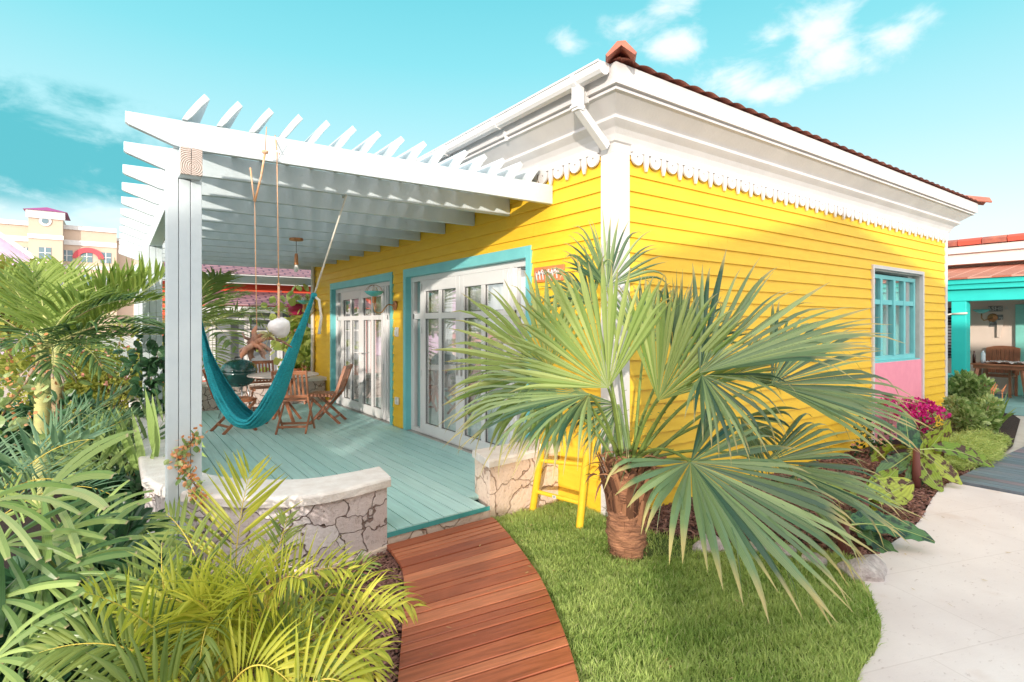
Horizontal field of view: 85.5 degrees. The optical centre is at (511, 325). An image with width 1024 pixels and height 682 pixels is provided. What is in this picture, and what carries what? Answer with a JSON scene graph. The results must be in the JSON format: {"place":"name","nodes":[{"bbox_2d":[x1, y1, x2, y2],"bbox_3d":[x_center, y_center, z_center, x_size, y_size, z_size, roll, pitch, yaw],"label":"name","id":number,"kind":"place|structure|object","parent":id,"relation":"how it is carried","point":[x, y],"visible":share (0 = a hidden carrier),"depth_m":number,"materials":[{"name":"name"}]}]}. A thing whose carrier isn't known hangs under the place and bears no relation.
{"place":"outdoors","nodes":[
{"label":"outdoors","id":0,"kind":"place"},
{"bbox_2d":[0,232,63,360],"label":"lilac house","id":1,"kind":"structure","parent":0,"point":[6,248],"depth_m":21.89,"materials":[{"name":"paint"}]},
{"bbox_2d":[131,262,310,381],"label":"red house","id":2,"kind":"structure","parent":0,"point":[265,292],"depth_m":14.29,"materials":[{"name":"paint"}]},
{"bbox_2d":[202,312,211,379],"bbox_3d":[-7.861,0.470,13.697,0.800,1.800,0.068,0,0,-36],"label":"window frame","id":3,"kind":"structure","parent":2,"relation":"in","point":[208,334],"depth_m":13.88,"materials":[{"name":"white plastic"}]},
{"bbox_2d":[212,312,246,367],"bbox_3d":[-7.207,0.470,14.165,0.790,1.800,0.068,0,0,-36],"label":"window frame","id":4,"kind":"structure","parent":2,"relation":"in","point":[218,336],"depth_m":14.16,"materials":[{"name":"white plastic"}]},
{"bbox_2d":[247,313,279,372],"bbox_3d":[-6.556,0.470,14.631,0.790,1.800,0.068,0,0,-36],"label":"window frame","id":5,"kind":"structure","parent":2,"relation":"in","point":[257,355],"depth_m":14.59,"materials":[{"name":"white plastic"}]},
{"bbox_2d":[280,313,309,364],"bbox_3d":[-5.906,0.470,15.097,0.790,1.800,0.068,0,0,-36],"label":"window frame","id":6,"kind":"structure","parent":2,"relation":"in","point":[282,353],"depth_m":14.93,"materials":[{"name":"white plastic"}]},
{"bbox_2d":[0,335,1023,597],"bbox_3d":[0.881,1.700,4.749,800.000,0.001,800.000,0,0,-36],"label":"ground","id":7,"kind":"structure","parent":0,"point":[1018,441],"depth_m":10.22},
{"bbox_2d":[0,254,65,378],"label":"garden tree","id":8,"kind":"object","parent":7,"relation":"on","point":[2,262],"visible":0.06,"depth_m":17.11,"materials":[{"name":"green plant"}]},
{"bbox_2d":[0,207,162,334],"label":"hotel","id":9,"kind":"structure","parent":7,"relation":"on","point":[42,231],"depth_m":90.39,"materials":[{"name":"beige paint"}]},
{"bbox_2d":[39,247,50,258],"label":"window","id":10,"kind":"structure","parent":9,"relation":"in","point":[42,250],"depth_m":87.18,"materials":[{"name":"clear glass"}]},
{"bbox_2d":[38,218,51,225],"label":"round window","id":11,"kind":"structure","parent":9,"relation":"in","point":[49,220],"depth_m":87.15,"materials":[{"name":"white paint"}]},
{"bbox_2d":[64,250,72,260],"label":"window","id":12,"kind":"structure","parent":9,"relation":"in","point":[68,254],"depth_m":90.61,"materials":[{"name":"clear glass"}]},
{"bbox_2d":[81,253,91,262],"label":"window","id":13,"kind":"structure","parent":9,"relation":"in","point":[88,256],"depth_m":92.06,"materials":[{"name":"clear glass"}]},
{"bbox_2d":[100,252,110,263],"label":"window","id":14,"kind":"structure","parent":9,"relation":"in","point":[107,256],"depth_m":93.53,"materials":[{"name":"clear glass"}]},
{"bbox_2d":[0,322,164,415],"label":"garden shrub","id":15,"kind":"object","parent":7,"relation":"on","point":[84,374],"visible":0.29,"depth_m":8.05,"materials":[{"name":"green plant"}]},
{"bbox_2d":[0,455,403,681],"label":"mulch bed","id":16,"kind":"object","parent":7,"relation":"on","point":[5,526],"visible":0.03,"depth_m":4.34,"materials":[{"name":"soil"}]},
{"bbox_2d":[0,333,92,464],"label":"shrub","id":17,"kind":"object","parent":16,"relation":"on","point":[30,386],"visible":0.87,"depth_m":4.36,"materials":[{"name":"green plant"}]},
{"bbox_2d":[0,388,128,483],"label":"garden shrub","id":18,"kind":"object","parent":16,"relation":"on","point":[67,399],"visible":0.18,"depth_m":5.80,"materials":[{"name":"green plant"}]},
{"bbox_2d":[0,380,141,513],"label":"feather palm","id":19,"kind":"object","parent":16,"relation":"on","point":[7,462],"visible":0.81,"depth_m":4.07,"materials":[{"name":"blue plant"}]},
{"bbox_2d":[0,430,159,681],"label":"lady palm","id":20,"kind":"object","parent":16,"relation":"on","point":[66,570],"visible":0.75,"depth_m":2.29,"materials":[{"name":"green plant"}]},
{"bbox_2d":[0,251,164,512],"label":"christmas palm","id":21,"kind":"object","parent":16,"relation":"on","point":[23,281],"visible":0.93,"depth_m":4.94,"materials":[{"name":"green plant"}]},
{"bbox_2d":[0,252,164,420],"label":"christmas palm","id":22,"kind":"object","parent":16,"relation":"on","point":[136,283],"visible":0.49,"depth_m":6.08,"materials":[{"name":"green plant"}]},
{"bbox_2d":[0,496,170,681],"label":"garden shrub","id":23,"kind":"object","parent":16,"relation":"on","point":[120,530],"visible":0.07,"depth_m":2.99,"materials":[{"name":"green plant"}]},
{"bbox_2d":[0,466,194,635],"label":"lady palm","id":24,"kind":"object","parent":16,"relation":"on","point":[37,507],"visible":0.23,"depth_m":3.49,"materials":[{"name":"green plant"}]},
{"bbox_2d":[62,463,144,531],"bbox_3d":[-3.172,1.474,4.656,1.062,0.621,0.955,0,0,15],"label":"garden shrub","id":25,"kind":"object","parent":16,"relation":"on","point":[134,482],"visible":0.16,"depth_m":4.49,"materials":[{"name":"green plant"}]},
{"bbox_2d":[5,388,208,499],"bbox_3d":[-3.485,1.158,4.736,1.489,1.262,1.766,0,0,-36],"label":"young palm","id":26,"kind":"object","parent":16,"relation":"on","point":[129,452],"visible":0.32,"depth_m":4.76,"materials":[{"name":"green plant"}]},
{"bbox_2d":[62,407,164,471],"bbox_3d":[-5.032,1.370,6.621,2.162,0.734,1.566,0,0,-36],"label":"garden shrub","id":27,"kind":"object","parent":16,"relation":"on","point":[111,456],"visible":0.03,"depth_m":6.54,"materials":[{"name":"green plant"}]},
{"bbox_2d":[17,447,429,681],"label":"areca palm","id":28,"kind":"object","parent":16,"relation":"on","point":[188,625],"visible":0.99,"depth_m":2.18,"materials":[{"name":"green plant"}]},
{"bbox_2d":[117,549,403,681],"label":"bark mulch","id":29,"kind":"object","parent":16,"relation":"on","point":[395,659],"visible":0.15,"depth_m":3.25,"materials":[{"name":"brown wood"}]},
{"bbox_2d":[162,266,291,378],"bbox_3d":[-5.300,0.256,10.031,2.829,2.829,4.938,0,0,-36],"label":"feather palm","id":30,"kind":"object","parent":7,"relation":"on","point":[220,279],"visible":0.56,"depth_m":10.03,"materials":[{"name":"green plant"}]},
{"bbox_2d":[127,396,391,580],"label":"curved stone wall","id":31,"kind":"structure","parent":7,"relation":"on","point":[348,507],"depth_m":3.81,"materials":[{"name":"white stone"}]},
{"bbox_2d":[119,94,552,566],"bbox_3d":[-3.370,0.063,7.722,3.408,3.254,8.178,0,0,-36],"label":"pergola","id":32,"kind":"object","parent":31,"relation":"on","point":[189,213],"visible":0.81,"depth_m":4.89,"materials":[{"name":"white wood"}]},
{"bbox_2d":[112,333,164,426],"bbox_3d":[-4.506,0.779,6.910,0.817,1.526,0.792,0,0,-8],"label":"climbing vine","id":33,"kind":"object","parent":32,"relation":"attached to","point":[150,364],"visible":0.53,"depth_m":6.81,"materials":[{"name":"green plant"}]},
{"bbox_2d":[163,424,212,523],"bbox_3d":[-2.125,0.979,3.681,0.205,0.633,0.382,0,0,-73],"label":"bougainvillea","id":34,"kind":"object","parent":32,"relation":"attached to","point":[185,468],"visible":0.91,"depth_m":3.68,"materials":[{"name":"orange plant"}]},
{"bbox_2d":[239,127,291,360],"bbox_3d":[-1.775,-0.556,3.938,0.254,1.613,0.343,0,0,15],"label":"driftwood hanging","id":35,"kind":"object","parent":32,"relation":"hanging from","point":[255,341],"visible":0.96,"depth_m":3.90,"materials":[{"name":"brown wood"}]},
{"bbox_2d":[202,195,346,428],"bbox_3d":[-2.236,-0.228,5.006,1.482,2.311,0.389,0,0,-8],"label":"hammock","id":36,"kind":"object","parent":32,"relation":"hanging from","point":[235,410],"visible":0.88,"depth_m":4.97,"materials":[{"name":"teal fabric"}]},
{"bbox_2d":[267,135,289,337],"bbox_3d":[-1.689,-0.645,4.016,0.156,1.476,0.143,0,0,-36],"label":"hanging shell","id":37,"kind":"object","parent":32,"relation":"hanging from","point":[278,326],"visible":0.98,"depth_m":4.00},
{"bbox_2d":[289,237,302,271],"bbox_3d":[-2.924,-0.949,7.511,0.180,0.458,0.180,0,0,-36],"label":"pendant lamp","id":38,"kind":"object","parent":32,"relation":"hanging from","point":[296,263],"visible":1,"depth_m":7.49,"materials":[{"name":"brown wood"}]},
{"bbox_2d":[202,376,326,410],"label":"stone wall","id":39,"kind":"structure","parent":7,"relation":"on","point":[316,383],"depth_m":10.46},
{"bbox_2d":[293,360,303,370],"bbox_3d":[-4.280,0.849,10.996,0.354,0.381,0.389,0,0,24],"label":"flower pot","id":40,"kind":"object","parent":39,"relation":"on","point":[297,367],"visible":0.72,"depth_m":10.99,"materials":[{"name":"green plant"}]},
{"bbox_2d":[256,284,310,371],"bbox_3d":[-4.724,0.621,12.124,1.627,3.168,1.645,0,0,-36],"label":"climbing vine","id":41,"kind":"object","parent":7,"relation":"on","point":[304,352],"visible":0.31,"depth_m":11.98,"materials":[{"name":"green plant"}]},
{"bbox_2d":[286,304,303,314],"bbox_3d":[-4.676,-0.454,12.000,0.400,0.470,0.394,0,0,-36],"label":"hanging basket","id":42,"kind":"object","parent":41,"relation":"on","point":[294,310],"visible":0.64,"depth_m":11.86,"materials":[{"name":"pink metal"}]},
{"bbox_2d":[275,361,310,371],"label":"hedge plant","id":43,"kind":"object","parent":7,"relation":"on","point":[304,366],"visible":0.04,"depth_m":11.93,"materials":[{"name":"green plant"}]},
{"bbox_2d":[147,402,489,544],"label":"deck","id":44,"kind":"structure","parent":7,"relation":"on","point":[431,489],"depth_m":6.32,"materials":[{"name":"teal wood"}]},
{"bbox_2d":[202,369,257,434],"bbox_3d":[-4.067,1.084,8.011,0.472,0.920,0.596,0,0,39],"label":"folding chair","id":45,"kind":"object","parent":44,"relation":"on","point":[243,399],"visible":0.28,"depth_m":8.02,"materials":[{"name":"brown wood"}]},
{"bbox_2d":[218,356,257,417],"bbox_3d":[-4.461,1.011,9.050,0.566,1.003,0.594,0,0,-36],"label":"kettle grill","id":46,"kind":"object","parent":44,"relation":"on","point":[235,372],"visible":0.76,"depth_m":8.88,"materials":[{"name":"green metal"}]},
{"bbox_2d":[246,360,279,411],"bbox_3d":[-4.342,1.084,9.640,0.472,0.920,0.596,0,0,-36],"label":"folding chair","id":47,"kind":"object","parent":44,"relation":"on","point":[254,388],"visible":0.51,"depth_m":9.81,"materials":[{"name":"brown wood"}]},
{"bbox_2d":[247,371,318,423],"bbox_3d":[-3.640,1.156,8.831,1.060,0.763,1.060,0,0,-36],"label":"round table","id":48,"kind":"object","parent":44,"relation":"on","point":[263,376],"visible":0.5,"depth_m":8.73,"materials":[{"name":"brown wood"}]},
{"bbox_2d":[271,370,314,434],"bbox_3d":[-3.127,1.084,7.957,0.472,0.920,0.596,0,0,-8],"label":"folding chair","id":49,"kind":"object","parent":44,"relation":"on","point":[307,398],"visible":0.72,"depth_m":7.83,"materials":[{"name":"brown wood"}]},
{"bbox_2d":[309,364,352,424],"bbox_3d":[-2.872,1.084,8.783,0.596,0.920,0.472,0,0,-4],"label":"folding chair","id":50,"kind":"object","parent":44,"relation":"on","point":[343,379],"visible":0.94,"depth_m":8.65,"materials":[{"name":"brown wood"}]},
{"bbox_2d":[387,517,578,681],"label":"boardwalk","id":51,"kind":"structure","parent":7,"relation":"on","point":[509,628],"depth_m":3.09,"materials":[{"name":"red wood"}]},
{"bbox_2d":[472,438,559,518],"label":"stone plinth","id":52,"kind":"structure","parent":7,"relation":"on","point":[501,493],"depth_m":4.94,"materials":[{"name":"beige stone"}]},
{"bbox_2d":[311,40,991,515],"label":"yellow house","id":53,"kind":"structure","parent":7,"relation":"on","point":[697,178],"depth_m":6.24,"materials":[{"name":"paint"}]},
{"bbox_2d":[297,296,318,316],"bbox_3d":[-4.134,-0.389,11.306,0.478,0.428,0.280,0,0,-36],"label":"wall lamp","id":54,"kind":"object","parent":53,"relation":"attached to","point":[304,301],"visible":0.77,"depth_m":11.20,"materials":[{"name":"teal metal"}]},
{"bbox_2d":[340,290,360,410],"bbox_3d":[-2.959,0.440,10.173,0.130,2.130,1.032,0,0,-36],"label":"door leaf","id":55,"kind":"structure","parent":53,"relation":"in","point":[350,328],"depth_m":10.14,"materials":[{"name":"white wood"}]},
{"bbox_2d":[358,287,384,418],"bbox_3d":[-2.356,0.440,9.331,0.130,2.130,1.032,0,0,-36],"label":"door leaf","id":56,"kind":"structure","parent":53,"relation":"in","point":[372,323],"depth_m":9.31,"materials":[{"name":"white wood"}]},
{"bbox_2d":[364,285,396,313],"bbox_3d":[-1.962,-0.389,8.273,0.478,0.428,0.280,0,0,-36],"label":"wall lamp","id":57,"kind":"object","parent":53,"relation":"attached to","point":[374,292],"visible":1,"depth_m":8.19,"materials":[{"name":"teal metal"}]},
{"bbox_2d":[421,276,459,444],"bbox_3d":[-0.962,0.440,7.384,0.130,2.130,1.065,0,0,-36],"label":"door leaf","id":58,"kind":"structure","parent":53,"relation":"in","point":[441,296],"depth_m":7.36,"materials":[{"name":"white wood"}]},
{"bbox_2d":[458,268,508,449],"bbox_3d":[-0.340,0.440,6.514,0.130,2.130,1.065,0,0,-36],"label":"door leaf","id":59,"kind":"structure","parent":53,"relation":"in","point":[475,286],"depth_m":6.62,"materials":[{"name":"white wood"}]},
{"bbox_2d":[534,264,564,282],"bbox_3d":[0.356,-0.505,5.419,0.031,0.150,0.460,0,0,-36],"label":"painted sign","id":60,"kind":"object","parent":53,"relation":"attached to","point":[540,275],"visible":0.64,"depth_m":5.43,"materials":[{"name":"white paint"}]},
{"bbox_2d":[875,274,919,362],"bbox_3d":[5.668,-0.093,8.232,1.700,1.275,0.120,0,0,-36],"label":"window frame","id":61,"kind":"structure","parent":53,"relation":"in","point":[894,296],"depth_m":8.23,"materials":[{"name":"teal paint"}]},
{"bbox_2d":[644,413,1019,557],"bbox_3d":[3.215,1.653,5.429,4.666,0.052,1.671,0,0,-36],"label":"bark mulch","id":62,"kind":"object","parent":7,"relation":"on","point":[869,464],"visible":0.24,"depth_m":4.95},
{"bbox_2d":[811,467,913,510],"bbox_3d":[3.083,1.470,4.764,0.778,0.439,0.670,0,0,-11],"label":"banana plant","id":63,"kind":"object","parent":62,"relation":"on","point":[901,489],"visible":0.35,"depth_m":4.76,"materials":[{"name":"green plant"}]},
{"bbox_2d":[850,416,895,457],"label":"shrub","id":64,"kind":"object","parent":62,"relation":"on","point":[877,443],"visible":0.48,"depth_m":6.93,"materials":[{"name":"green plant"}]},
{"bbox_2d":[831,506,934,554],"bbox_3d":[2.720,1.563,4.253,0.685,0.302,0.526,0,0,0],"label":"banana plant","id":65,"kind":"object","parent":62,"relation":"on","point":[905,529],"visible":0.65,"depth_m":4.09,"materials":[{"name":"green plant"}]},
{"bbox_2d":[877,395,899,440],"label":"bougainvillea","id":66,"kind":"object","parent":62,"relation":"on","point":[890,400],"visible":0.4,"depth_m":7.44,"materials":[{"name":"pink plant"}]},
{"bbox_2d":[893,396,951,438],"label":"bougainvillea","id":67,"kind":"object","parent":62,"relation":"on","point":[926,417],"visible":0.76,"depth_m":7.54,"materials":[{"name":"pink plant"}]},
{"bbox_2d":[870,411,994,491],"bbox_3d":[4.425,1.352,5.816,1.114,0.764,0.897,0,0,29],"label":"banana plant","id":68,"kind":"object","parent":62,"relation":"on","point":[931,466],"visible":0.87,"depth_m":5.78,"materials":[{"name":"green plant"}]},
{"bbox_2d":[907,430,1012,470],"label":"feathery shrub","id":69,"kind":"object","parent":62,"relation":"on","point":[989,451],"visible":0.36,"depth_m":6.64,"materials":[{"name":"green plant"}]},
{"bbox_2d":[941,393,1004,433],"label":"rounded shrub","id":70,"kind":"object","parent":62,"relation":"on","point":[964,415],"visible":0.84,"depth_m":8.10,"materials":[{"name":"green plant"}]},
{"bbox_2d":[948,369,1000,408],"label":"rounded shrub","id":71,"kind":"object","parent":62,"relation":"on","point":[964,383],"visible":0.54,"depth_m":9.76,"materials":[{"name":"green plant"}]},
{"bbox_2d":[950,424,1014,449],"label":"feathery shrub","id":72,"kind":"object","parent":62,"relation":"on","point":[1005,440],"visible":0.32,"depth_m":7.57,"materials":[{"name":"green plant"}]},
{"bbox_2d":[959,383,1016,424],"bbox_3d":[7.826,1.312,9.060,0.966,0.727,0.830,0,0,-36],"label":"bird of paradise","id":73,"kind":"object","parent":62,"relation":"on","point":[1008,415],"visible":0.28,"depth_m":8.93,"materials":[{"name":"green plant"}]},
{"bbox_2d":[948,233,1023,415],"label":"turquoise house","id":74,"kind":"structure","parent":7,"relation":"on","point":[985,272],"depth_m":12.01,"materials":[{"name":"teal paint"}]},
{"bbox_2d":[948,308,950,357],"bbox_3d":[9.921,0.180,13.731,0.038,1.180,1.720,0,0,-36],"label":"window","id":75,"kind":"structure","parent":74,"relation":"in","point":[948,308],"depth_m":13.10,"materials":[{"name":"black"}]},
{"bbox_2d":[948,312,967,314],"bbox_3d":[8.549,-0.132,11.473,1.476,0.269,0.212,0,0,11],"label":"tied rope","id":76,"kind":"object","parent":74,"relation":"attached to","point":[958,313],"visible":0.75,"depth_m":11.36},
{"bbox_2d":[973,309,997,321],"bbox_3d":[10.613,-0.212,12.472,0.463,0.290,0.320,0,0,-19],"label":"wall lamp","id":77,"kind":"object","parent":74,"relation":"attached to","point":[992,317],"visible":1,"depth_m":12.43,"materials":[{"name":"teal metal"}]},
{"bbox_2d":[982,306,1008,311],"bbox_3d":[10.850,-0.372,12.438,0.031,0.123,0.468,0,0,-36],"label":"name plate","id":78,"kind":"object","parent":74,"relation":"attached to","point":[996,308],"visible":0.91,"depth_m":12.43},
{"bbox_2d":[989,315,1003,336],"bbox_3d":[10.854,0.014,12.410,0.057,0.501,0.259,0,0,-36],"label":"number plate","id":79,"kind":"object","parent":74,"relation":"attached to","point":[998,323],"visible":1,"depth_m":12.36,"materials":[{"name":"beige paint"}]},
{"bbox_2d":[970,362,1023,392],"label":"dining table","id":80,"kind":"object","parent":74,"relation":"on","point":[977,366],"visible":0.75,"depth_m":11.29,"materials":[{"name":"brown wood"}]},
{"bbox_2d":[981,351,985,362],"bbox_3d":[9.855,0.658,11.592,0.084,0.260,0.082,0,0,-36],"label":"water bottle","id":81,"kind":"object","parent":80,"relation":"on","point":[983,357],"visible":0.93,"depth_m":11.56,"materials":[{"name":"plastic"}]},
{"bbox_2d":[985,360,1023,363],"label":"towel","id":82,"kind":"object","parent":80,"relation":"on","point":[1011,362],"visible":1,"depth_m":11.31,"materials":[{"name":"white fabric"}]},
{"bbox_2d":[978,346,1020,397],"bbox_3d":[10.628,0.990,12.097,0.665,1.080,0.580,0,0,-36],"label":"porch chair","id":83,"kind":"object","parent":74,"relation":"on","point":[1003,353],"visible":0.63,"depth_m":12.15,"materials":[{"name":"brown wood"}]},
{"bbox_2d":[959,447,1023,495],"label":"boardwalk","id":84,"kind":"structure","parent":7,"relation":"on","point":[1005,474],"depth_m":5.99,"materials":[{"name":"wood"}]},
{"bbox_2d":[0,0,1023,240],"label":"sky","id":85,"kind":"structure","parent":0,"point":[931,90],"materials":[{"name":"blue"}]},
{"bbox_2d":[493,500,886,681],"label":"lawn","id":86,"kind":"structure","parent":0,"point":[665,548],"depth_m":3.17,"materials":[{"name":"plant"}]},
{"bbox_2d":[529,417,593,528],"bbox_3d":[0.365,1.195,4.661,0.166,1.009,0.766,0,0,-40],"label":"ladder","id":87,"kind":"object","parent":86,"relation":"on","point":[580,502],"visible":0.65,"depth_m":4.53,"materials":[{"name":"yellow paint"}]},
{"bbox_2d":[434,210,936,626],"bbox_3d":[1.228,0.416,3.391,3.416,2.547,2.231,0,0,-8],"label":"fan palm","id":88,"kind":"object","parent":86,"relation":"on","point":[631,480],"visible":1,"depth_m":3.46,"materials":[{"name":"green plant"}]},
{"bbox_2d":[692,535,723,552],"bbox_3d":[1.479,1.648,4.116,0.291,0.155,0.236,0,0,-36],"label":"rock","id":89,"kind":"object","parent":86,"relation":"on","point":[697,545],"visible":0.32,"depth_m":4.07,"materials":[{"name":"grey stone"}]},
{"bbox_2d":[775,542,796,558],"bbox_3d":[1.973,1.649,4.042,0.203,0.124,0.208,0,0,-36],"label":"rock","id":90,"kind":"object","parent":86,"relation":"on","point":[786,552],"visible":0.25,"depth_m":3.97,"materials":[{"name":"grey stone"}]},
{"bbox_2d":[801,552,827,566],"bbox_3d":[2.134,1.651,3.885,0.207,0.109,0.177,0,0,-36],"label":"rock","id":91,"kind":"object","parent":86,"relation":"on","point":[823,560],"visible":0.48,"depth_m":3.85,"materials":[{"name":"grey stone"}]},
{"bbox_2d":[837,554,886,581],"bbox_3d":[2.381,1.651,3.725,0.353,0.184,0.296,0,0,0],"label":"rock","id":92,"kind":"object","parent":86,"relation":"on","point":[873,568],"visible":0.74,"depth_m":3.64,"materials":[{"name":"grey stone"}]},
{"bbox_2d":[853,482,1023,681],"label":"stone path","id":93,"kind":"structure","parent":0,"point":[972,630],"depth_m":3.39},
{"bbox_2d":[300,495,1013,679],"bbox_3d":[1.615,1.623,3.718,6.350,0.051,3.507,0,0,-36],"label":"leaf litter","id":94,"kind":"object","parent":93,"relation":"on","point":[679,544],"visible":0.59,"depth_m":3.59,"materials":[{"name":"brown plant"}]},
{"bbox_2d":[972,351,975,362],"bbox_3d":[9.714,0.663,11.651,0.060,0.250,0.060,0,0,-36],"label":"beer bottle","id":95,"kind":"object","parent":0,"point":[974,358],"visible":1,"depth_m":11.64,"materials":[{"name":"glass"}]}
]}

